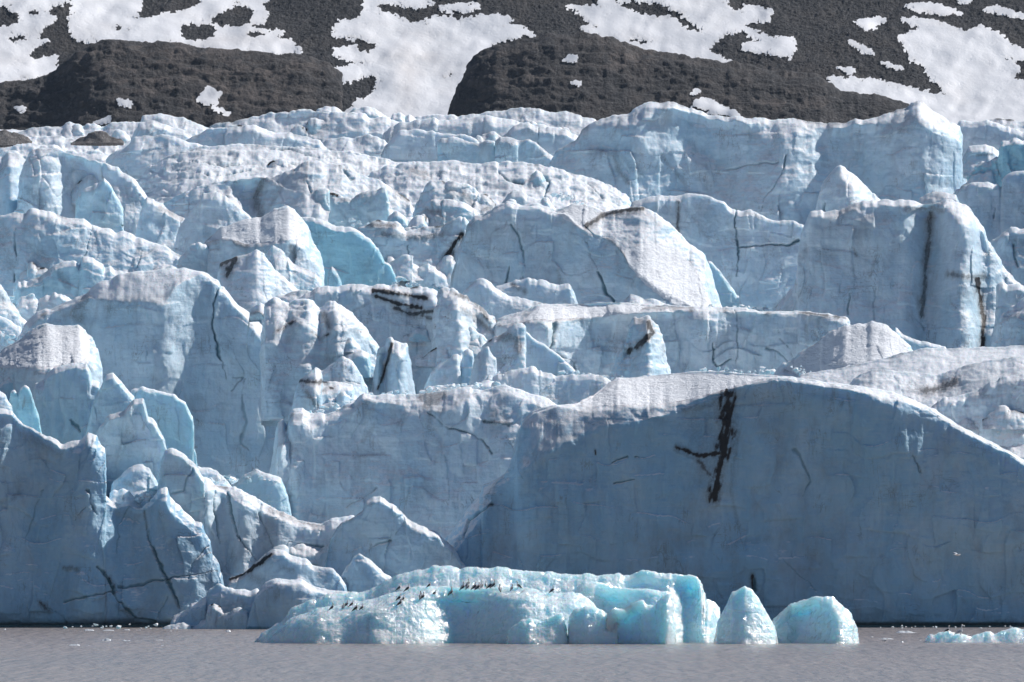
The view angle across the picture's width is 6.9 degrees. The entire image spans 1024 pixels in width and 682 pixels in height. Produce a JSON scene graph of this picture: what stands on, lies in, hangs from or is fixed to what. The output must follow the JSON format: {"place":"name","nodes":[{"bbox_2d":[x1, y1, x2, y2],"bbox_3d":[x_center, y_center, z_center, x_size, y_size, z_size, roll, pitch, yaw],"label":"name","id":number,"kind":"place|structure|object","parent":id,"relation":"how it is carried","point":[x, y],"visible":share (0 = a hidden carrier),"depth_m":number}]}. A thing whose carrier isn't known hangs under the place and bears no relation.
{"place":"outdoors","nodes":[
{"label":"outdoors","id":0,"kind":"place"},
{"bbox_2d":[0,39,342,129],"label":"moraine slope","id":1,"kind":"structure","parent":0,"point":[91,83],"depth_m":1751.22},
{"bbox_2d":[196,85,222,106],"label":"snow patch","id":2,"kind":"object","parent":1,"relation":"on","point":[209,95],"visible":1,"depth_m":1745.78},
{"bbox_2d":[0,129,966,181],"bbox_3d":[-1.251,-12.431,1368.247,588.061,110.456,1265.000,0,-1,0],"label":"glacier","id":3,"kind":"object","parent":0,"point":[13,130],"depth_m":1633.89},
{"bbox_2d":[0,152,25,215],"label":"serac","id":4,"kind":"object","parent":3,"relation":"on","point":[11,165],"visible":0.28,"depth_m":997.34},
{"bbox_2d":[0,284,26,350],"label":"serac","id":5,"kind":"object","parent":3,"relation":"on","point":[12,320],"visible":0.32,"depth_m":833.52},
{"bbox_2d":[0,130,31,146],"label":"debris heap","id":6,"kind":"object","parent":3,"relation":"on","point":[8,139],"visible":0.86,"depth_m":1262.11},
{"bbox_2d":[16,292,70,320],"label":"serac","id":7,"kind":"object","parent":3,"relation":"on","point":[29,306],"visible":0.19,"depth_m":839.32},
{"bbox_2d":[0,323,102,400],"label":"serac","id":8,"kind":"object","parent":3,"relation":"on","point":[33,356],"visible":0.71,"depth_m":748.59},
{"bbox_2d":[0,143,109,162],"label":"serac","id":9,"kind":"object","parent":3,"relation":"on","point":[24,150],"visible":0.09,"depth_m":1210.27},
{"bbox_2d":[0,136,130,154],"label":"serac","id":10,"kind":"object","parent":3,"relation":"on","point":[62,142],"visible":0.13,"depth_m":1299.23},
{"bbox_2d":[34,363,99,443],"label":"serac","id":11,"kind":"object","parent":3,"relation":"on","point":[65,396],"visible":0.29,"depth_m":738.11},
{"bbox_2d":[12,256,128,306],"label":"serac","id":12,"kind":"object","parent":3,"relation":"on","point":[72,279],"visible":0.26,"depth_m":854.10},
{"bbox_2d":[17,121,139,141],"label":"serac","id":13,"kind":"object","parent":3,"relation":"on","point":[124,131],"visible":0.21,"depth_m":1419.95},
{"bbox_2d":[14,148,146,235],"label":"serac","id":14,"kind":"object","parent":3,"relation":"on","point":[56,180],"visible":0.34,"depth_m":989.33},
{"bbox_2d":[0,208,180,301],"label":"serac","id":15,"kind":"object","parent":3,"relation":"on","point":[35,243],"visible":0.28,"depth_m":883.31},
{"bbox_2d":[71,131,123,145],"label":"debris heap","id":16,"kind":"object","parent":3,"relation":"on","point":[98,138],"visible":1,"depth_m":1262.70},
{"bbox_2d":[75,178,123,232],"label":"serac","id":17,"kind":"object","parent":3,"relation":"on","point":[98,204],"visible":0.47,"depth_m":929.93},
{"bbox_2d":[85,373,134,434],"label":"serac","id":18,"kind":"object","parent":3,"relation":"on","point":[114,395],"visible":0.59,"depth_m":731.36},
{"bbox_2d":[96,398,166,497],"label":"serac","id":19,"kind":"object","parent":3,"relation":"on","point":[130,435],"visible":0.65,"depth_m":727.44},
{"bbox_2d":[16,267,276,486],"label":"serac","id":20,"kind":"object","parent":3,"relation":"on","point":[180,333],"visible":0.42,"depth_m":799.07},
{"bbox_2d":[106,134,202,178],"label":"serac","id":21,"kind":"object","parent":3,"relation":"on","point":[136,157],"visible":0.52,"depth_m":1199.46},
{"bbox_2d":[135,197,184,249],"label":"serac","id":22,"kind":"object","parent":3,"relation":"on","point":[159,223],"visible":0.54,"depth_m":959.15},
{"bbox_2d":[131,120,191,140],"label":"serac","id":23,"kind":"object","parent":3,"relation":"on","point":[152,128],"visible":0.47,"depth_m":1289.74},
{"bbox_2d":[131,386,196,465],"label":"serac","id":24,"kind":"object","parent":3,"relation":"on","point":[170,415],"visible":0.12,"depth_m":740.56},
{"bbox_2d":[141,113,208,135],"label":"serac","id":25,"kind":"object","parent":3,"relation":"on","point":[192,128],"visible":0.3,"depth_m":1390.22},
{"bbox_2d":[172,192,250,254],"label":"serac","id":26,"kind":"object","parent":3,"relation":"on","point":[209,215],"visible":0.37,"depth_m":904.61},
{"bbox_2d":[177,205,324,324],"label":"serac","id":27,"kind":"object","parent":3,"relation":"on","point":[285,229],"visible":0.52,"depth_m":860.04},
{"bbox_2d":[246,303,263,347],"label":"serac","id":28,"kind":"object","parent":3,"relation":"on","point":[256,313],"visible":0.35,"depth_m":791.57},
{"bbox_2d":[186,125,327,149],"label":"serac","id":29,"kind":"object","parent":3,"relation":"on","point":[247,134],"visible":0.37,"depth_m":1269.99},
{"bbox_2d":[217,249,298,312],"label":"serac","id":30,"kind":"object","parent":3,"relation":"on","point":[249,281],"visible":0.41,"depth_m":836.66},
{"bbox_2d":[234,469,291,515],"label":"serac","id":31,"kind":"object","parent":3,"relation":"on","point":[272,494],"visible":0.16,"depth_m":740.10},
{"bbox_2d":[136,143,399,203],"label":"serac","id":32,"kind":"object","parent":3,"relation":"on","point":[166,178],"visible":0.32,"depth_m":1077.14},
{"bbox_2d":[199,477,354,586],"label":"serac","id":33,"kind":"object","parent":3,"relation":"on","point":[244,531],"visible":0.55,"depth_m":720.97},
{"bbox_2d":[197,466,231,486],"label":"serac","id":34,"kind":"object","parent":33,"relation":"on","point":[214,475],"visible":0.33,"depth_m":729.53},
{"bbox_2d":[164,160,414,223],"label":"serac","id":35,"kind":"object","parent":3,"relation":"on","point":[308,189],"visible":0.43,"depth_m":984.13},
{"bbox_2d":[277,290,310,302],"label":"serac","id":36,"kind":"object","parent":3,"relation":"on","point":[291,296],"visible":0.07,"depth_m":821.96},
{"bbox_2d":[265,245,324,290],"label":"serac","id":37,"kind":"object","parent":3,"relation":"on","point":[299,278],"visible":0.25,"depth_m":849.18},
{"bbox_2d":[208,109,398,141],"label":"serac","id":38,"kind":"object","parent":3,"relation":"on","point":[320,126],"visible":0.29,"depth_m":1399.57},
{"bbox_2d":[260,297,378,425],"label":"serac","id":39,"kind":"object","parent":3,"relation":"on","point":[301,338],"visible":0.52,"depth_m":773.48},
{"bbox_2d":[292,368,354,411],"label":"serac","id":40,"kind":"object","parent":3,"relation":"on","point":[313,389],"visible":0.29,"depth_m":755.95},
{"bbox_2d":[327,267,341,286],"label":"serac","id":41,"kind":"object","parent":3,"relation":"on","point":[333,279],"visible":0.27,"depth_m":844.89},
{"bbox_2d":[314,356,368,398],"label":"serac","id":42,"kind":"object","parent":3,"relation":"on","point":[343,369],"visible":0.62,"depth_m":759.45},
{"bbox_2d":[302,217,397,285],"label":"serac","id":43,"kind":"object","parent":3,"relation":"on","point":[350,255],"visible":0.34,"depth_m":874.68},
{"bbox_2d":[322,134,387,156],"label":"serac","id":44,"kind":"object","parent":3,"relation":"on","point":[369,144],"visible":0.69,"depth_m":1289.95},
{"bbox_2d":[328,187,388,228],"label":"serac","id":45,"kind":"object","parent":3,"relation":"on","point":[370,206],"visible":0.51,"depth_m":934.78},
{"bbox_2d":[316,106,415,121],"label":"serac","id":46,"kind":"object","parent":3,"relation":"on","point":[369,112],"visible":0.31,"depth_m":1415.44},
{"bbox_2d":[299,284,437,393],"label":"serac","id":47,"kind":"object","parent":3,"relation":"on","point":[382,313],"visible":0.21,"depth_m":804.47},
{"bbox_2d":[371,337,415,394],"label":"serac","id":48,"kind":"object","parent":3,"relation":"on","point":[393,371],"visible":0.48,"depth_m":767.25},
{"bbox_2d":[269,384,556,538],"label":"serac","id":49,"kind":"object","parent":3,"relation":"on","point":[436,461],"visible":0.52,"depth_m":744.04},
{"bbox_2d":[357,216,468,287],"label":"serac","id":50,"kind":"object","parent":3,"relation":"on","point":[425,256],"visible":0.32,"depth_m":890.80},
{"bbox_2d":[404,215,427,230],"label":"serac","id":51,"kind":"object","parent":3,"relation":"on","point":[417,221],"visible":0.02,"depth_m":914.53},
{"bbox_2d":[381,129,478,161],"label":"serac","id":52,"kind":"object","parent":3,"relation":"on","point":[415,145],"visible":0.66,"depth_m":1260.08},
{"bbox_2d":[424,354,460,388],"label":"serac","id":53,"kind":"object","parent":3,"relation":"on","point":[448,372],"visible":0.28,"depth_m":771.24},
{"bbox_2d":[413,180,495,226],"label":"serac","id":54,"kind":"object","parent":3,"relation":"on","point":[439,202],"visible":0.3,"depth_m":959.04},
{"bbox_2d":[415,287,496,370],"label":"serac","id":55,"kind":"object","parent":3,"relation":"on","point":[461,323],"visible":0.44,"depth_m":795.04},
{"bbox_2d":[437,136,494,163],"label":"serac","id":56,"kind":"object","parent":3,"relation":"on","point":[456,148],"visible":0.57,"depth_m":1150.31},
{"bbox_2d":[460,349,473,386],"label":"serac","id":57,"kind":"object","parent":3,"relation":"on","point":[466,364],"visible":0.32,"depth_m":774.50},
{"bbox_2d":[381,115,561,142],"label":"serac","id":58,"kind":"object","parent":3,"relation":"on","point":[482,128],"visible":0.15,"depth_m":1339.72},
{"bbox_2d":[468,346,496,384],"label":"serac","id":59,"kind":"object","parent":3,"relation":"on","point":[484,368],"visible":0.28,"depth_m":769.41},
{"bbox_2d":[368,160,630,211],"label":"serac","id":60,"kind":"object","parent":3,"relation":"on","point":[496,182],"visible":0.41,"depth_m":1037.96},
{"bbox_2d":[481,323,525,373],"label":"serac","id":61,"kind":"object","parent":3,"relation":"on","point":[507,348],"visible":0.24,"depth_m":781.09},
{"bbox_2d":[462,278,546,319],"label":"serac","id":62,"kind":"object","parent":3,"relation":"on","point":[489,297],"visible":0.22,"depth_m":823.43},
{"bbox_2d":[415,107,595,135],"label":"serac","id":63,"kind":"object","parent":3,"relation":"on","point":[572,123],"visible":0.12,"depth_m":1430.16},
{"bbox_2d":[2,192,1012,628],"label":"ice rubble","id":64,"kind":"object","parent":3,"relation":"on","point":[140,498],"visible":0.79,"depth_m":757.62},
{"bbox_2d":[495,137,552,166],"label":"serac","id":65,"kind":"object","parent":3,"relation":"on","point":[511,149],"visible":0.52,"depth_m":1148.09},
{"bbox_2d":[502,191,555,208],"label":"serac","id":66,"kind":"object","parent":3,"relation":"on","point":[520,198],"visible":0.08,"depth_m":930.02},
{"bbox_2d":[495,277,577,303],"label":"serac","id":67,"kind":"object","parent":3,"relation":"on","point":[541,290],"visible":0.42,"depth_m":835.67},
{"bbox_2d":[502,122,577,155],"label":"serac","id":68,"kind":"object","parent":3,"relation":"on","point":[550,140],"visible":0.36,"depth_m":1229.49},
{"bbox_2d":[526,332,574,375],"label":"serac","id":69,"kind":"object","parent":3,"relation":"on","point":[542,357],"visible":0.2,"depth_m":787.84},
{"bbox_2d":[492,366,610,404],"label":"serac","id":70,"kind":"object","parent":3,"relation":"on","point":[569,389],"visible":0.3,"depth_m":762.27},
{"bbox_2d":[450,201,721,306],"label":"serac","id":71,"kind":"object","parent":3,"relation":"on","point":[590,254],"visible":0.68,"depth_m":855.96},
{"bbox_2d":[608,315,670,380],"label":"serac","id":72,"kind":"object","parent":3,"relation":"on","point":[641,352],"visible":0.43,"depth_m":780.14},
{"bbox_2d":[623,294,664,304],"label":"serac","id":73,"kind":"object","parent":3,"relation":"on","point":[631,298],"visible":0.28,"depth_m":832.00},
{"bbox_2d":[494,302,849,377],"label":"serac","id":74,"kind":"object","parent":3,"relation":"on","point":[586,338],"visible":0.51,"depth_m":796.58},
{"bbox_2d":[630,193,803,310],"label":"serac","id":75,"kind":"object","parent":3,"relation":"on","point":[750,255],"visible":0.31,"depth_m":904.30},
{"bbox_2d":[708,261,738,306],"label":"serac","id":76,"kind":"object","parent":3,"relation":"on","point":[728,297],"visible":0.33,"depth_m":871.93},
{"bbox_2d":[547,101,966,224],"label":"serac","id":77,"kind":"object","parent":3,"relation":"on","point":[778,169],"visible":0.56,"depth_m":1087.33},
{"bbox_2d":[773,321,912,377],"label":"serac","id":78,"kind":"object","parent":3,"relation":"on","point":[848,345],"visible":0.48,"depth_m":770.62},
{"bbox_2d":[815,165,879,211],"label":"serac","id":79,"kind":"object","parent":3,"relation":"on","point":[842,187],"visible":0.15,"depth_m":869.03},
{"bbox_2d":[774,199,1019,348],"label":"serac","id":80,"kind":"object","parent":3,"relation":"on","point":[936,273],"visible":0.66,"depth_m":835.54},
{"bbox_2d":[798,345,1023,384],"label":"serac","id":81,"kind":"object","parent":3,"relation":"on","point":[931,360],"visible":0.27,"depth_m":753.69},
{"bbox_2d":[894,328,946,350],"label":"serac","id":82,"kind":"object","parent":3,"relation":"on","point":[914,344],"visible":0.09,"depth_m":785.91},
{"bbox_2d":[850,356,1023,457],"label":"serac","id":83,"kind":"object","parent":3,"relation":"on","point":[929,390],"visible":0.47,"depth_m":739.48},
{"bbox_2d":[918,192,958,203],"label":"serac","id":84,"kind":"object","parent":3,"relation":"on","point":[932,198],"visible":0.22,"depth_m":999.98},
{"bbox_2d":[931,374,1023,458],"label":"serac","id":85,"kind":"object","parent":3,"relation":"on","point":[993,411],"visible":0.24,"depth_m":731.07},
{"bbox_2d":[962,144,998,178],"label":"serac","id":86,"kind":"object","parent":3,"relation":"on","point":[974,156],"visible":0.52,"depth_m":1074.56},
{"bbox_2d":[953,138,1023,194],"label":"serac","id":87,"kind":"object","parent":3,"relation":"on","point":[1003,164],"visible":0.44,"depth_m":1059.58},
{"bbox_2d":[956,171,1023,241],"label":"serac","id":88,"kind":"object","parent":3,"relation":"on","point":[997,210],"visible":0.5,"depth_m":1009.70},
{"bbox_2d":[957,120,1023,158],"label":"serac","id":89,"kind":"object","parent":3,"relation":"on","point":[990,133],"visible":0.38,"depth_m":1300.10},
{"bbox_2d":[990,227,1023,285],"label":"serac","id":90,"kind":"object","parent":3,"relation":"on","point":[1008,245],"visible":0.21,"depth_m":859.27},
{"bbox_2d":[990,282,1023,346],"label":"serac","id":91,"kind":"object","parent":3,"relation":"on","point":[1008,296],"visible":0.43,"depth_m":821.36},
{"bbox_2d":[990,118,1023,131],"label":"serac","id":92,"kind":"object","parent":3,"relation":"on","point":[1015,124],"visible":0.36,"depth_m":1370.55},
{"bbox_2d":[992,297,1023,346],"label":"serac","id":93,"kind":"object","parent":3,"relation":"on","point":[1010,329],"visible":0.53,"depth_m":804.28},
{"bbox_2d":[0,627,1023,681],"bbox_3d":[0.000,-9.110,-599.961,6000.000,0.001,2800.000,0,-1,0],"label":"water","id":94,"kind":"structure","parent":0,"point":[38,654],"depth_m":489.80},
{"bbox_2d":[0,408,223,626],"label":"serac","id":95,"kind":"object","parent":94,"relation":"in","point":[78,547],"visible":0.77,"depth_m":717.34},
{"bbox_2d":[9,385,41,432],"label":"serac","id":96,"kind":"object","parent":95,"relation":"on","point":[22,403],"visible":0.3,"depth_m":730.70},
{"bbox_2d":[109,488,141,507],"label":"serac","id":97,"kind":"object","parent":95,"relation":"on","point":[115,495],"visible":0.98,"depth_m":720.37},
{"bbox_2d":[111,464,157,506],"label":"serac","id":98,"kind":"object","parent":95,"relation":"on","point":[138,479],"visible":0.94,"depth_m":724.05},
{"bbox_2d":[157,448,204,527],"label":"serac","id":99,"kind":"object","parent":95,"relation":"on","point":[181,478],"visible":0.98,"depth_m":720.18},
{"bbox_2d":[162,584,258,628],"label":"serac","id":100,"kind":"object","parent":94,"relation":"in","point":[219,606],"visible":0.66,"depth_m":701.68},
{"bbox_2d":[227,549,346,590],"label":"serac","id":101,"kind":"object","parent":94,"relation":"in","point":[273,564],"visible":0.39,"depth_m":707.96},
{"bbox_2d":[246,578,348,628],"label":"serac","id":102,"kind":"object","parent":94,"relation":"on","point":[276,600],"visible":0.39,"depth_m":699.55},
{"bbox_2d":[341,553,390,592],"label":"serac","id":103,"kind":"object","parent":94,"relation":"in","point":[361,573],"visible":0.23,"depth_m":710.08},
{"bbox_2d":[324,496,465,577],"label":"serac","id":104,"kind":"object","parent":94,"relation":"in","point":[386,537],"visible":0.36,"depth_m":714.90},
{"bbox_2d":[254,565,720,643],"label":"iceberg","id":105,"kind":"object","parent":94,"relation":"on","point":[646,607],"visible":0.91,"depth_m":586.55},
{"bbox_2d":[444,371,1023,626],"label":"serac","id":106,"kind":"object","parent":94,"relation":"in","point":[863,505],"visible":0.83,"depth_m":719.44},
{"bbox_2d":[713,586,777,643],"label":"iceberg","id":107,"kind":"object","parent":94,"relation":"on","point":[744,618],"visible":0.89,"depth_m":582.80},
{"bbox_2d":[772,596,858,643],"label":"iceberg","id":108,"kind":"object","parent":94,"relation":"on","point":[823,620],"visible":0.91,"depth_m":586.32},
{"bbox_2d":[924,627,1023,642],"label":"ice floe","id":109,"kind":"object","parent":94,"relation":"on","point":[1014,635],"visible":0.94,"depth_m":591.25},
{"bbox_2d":[0,0,1023,111],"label":"mountain","id":110,"kind":"structure","parent":0,"point":[822,32],"depth_m":1993.30},
{"bbox_2d":[0,0,69,82],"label":"snow patch","id":111,"kind":"object","parent":110,"relation":"on","point":[17,62],"visible":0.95,"depth_m":1987.01},
{"bbox_2d":[66,0,302,54],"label":"snow patch","id":112,"kind":"object","parent":110,"relation":"on","point":[91,21],"visible":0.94,"depth_m":1994.08},
{"bbox_2d":[331,0,535,117],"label":"snow patch","id":113,"kind":"object","parent":110,"relation":"on","point":[409,66],"visible":0.58,"depth_m":1985.20},
{"bbox_2d":[439,1,480,14],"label":"snow patch","id":114,"kind":"object","parent":110,"relation":"on","point":[462,7],"visible":1,"depth_m":2001.33},
{"bbox_2d":[565,0,796,60],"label":"snow patch","id":115,"kind":"object","parent":110,"relation":"on","point":[715,20],"visible":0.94,"depth_m":1995.65},
{"bbox_2d":[853,15,886,30],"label":"snow patch","id":116,"kind":"object","parent":110,"relation":"on","point":[867,24],"visible":1,"depth_m":1991.24},
{"bbox_2d":[826,15,1023,123],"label":"snow patch","id":117,"kind":"object","parent":110,"relation":"on","point":[972,72],"visible":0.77,"depth_m":1970.04},
{"bbox_2d":[904,1,962,15],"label":"snow patch","id":118,"kind":"object","parent":110,"relation":"on","point":[931,8],"visible":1,"depth_m":1996.38},
{"bbox_2d":[982,4,1023,19],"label":"snow patch","id":119,"kind":"object","parent":110,"relation":"on","point":[1003,11],"visible":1,"depth_m":1994.47},
{"bbox_2d":[448,32,909,123],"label":"moraine slope","id":120,"kind":"structure","parent":0,"point":[614,75],"depth_m":1772.52},
{"bbox_2d":[690,97,740,116],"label":"snow patch","id":121,"kind":"object","parent":120,"relation":"on","point":[713,107],"visible":0.98,"depth_m":1766.64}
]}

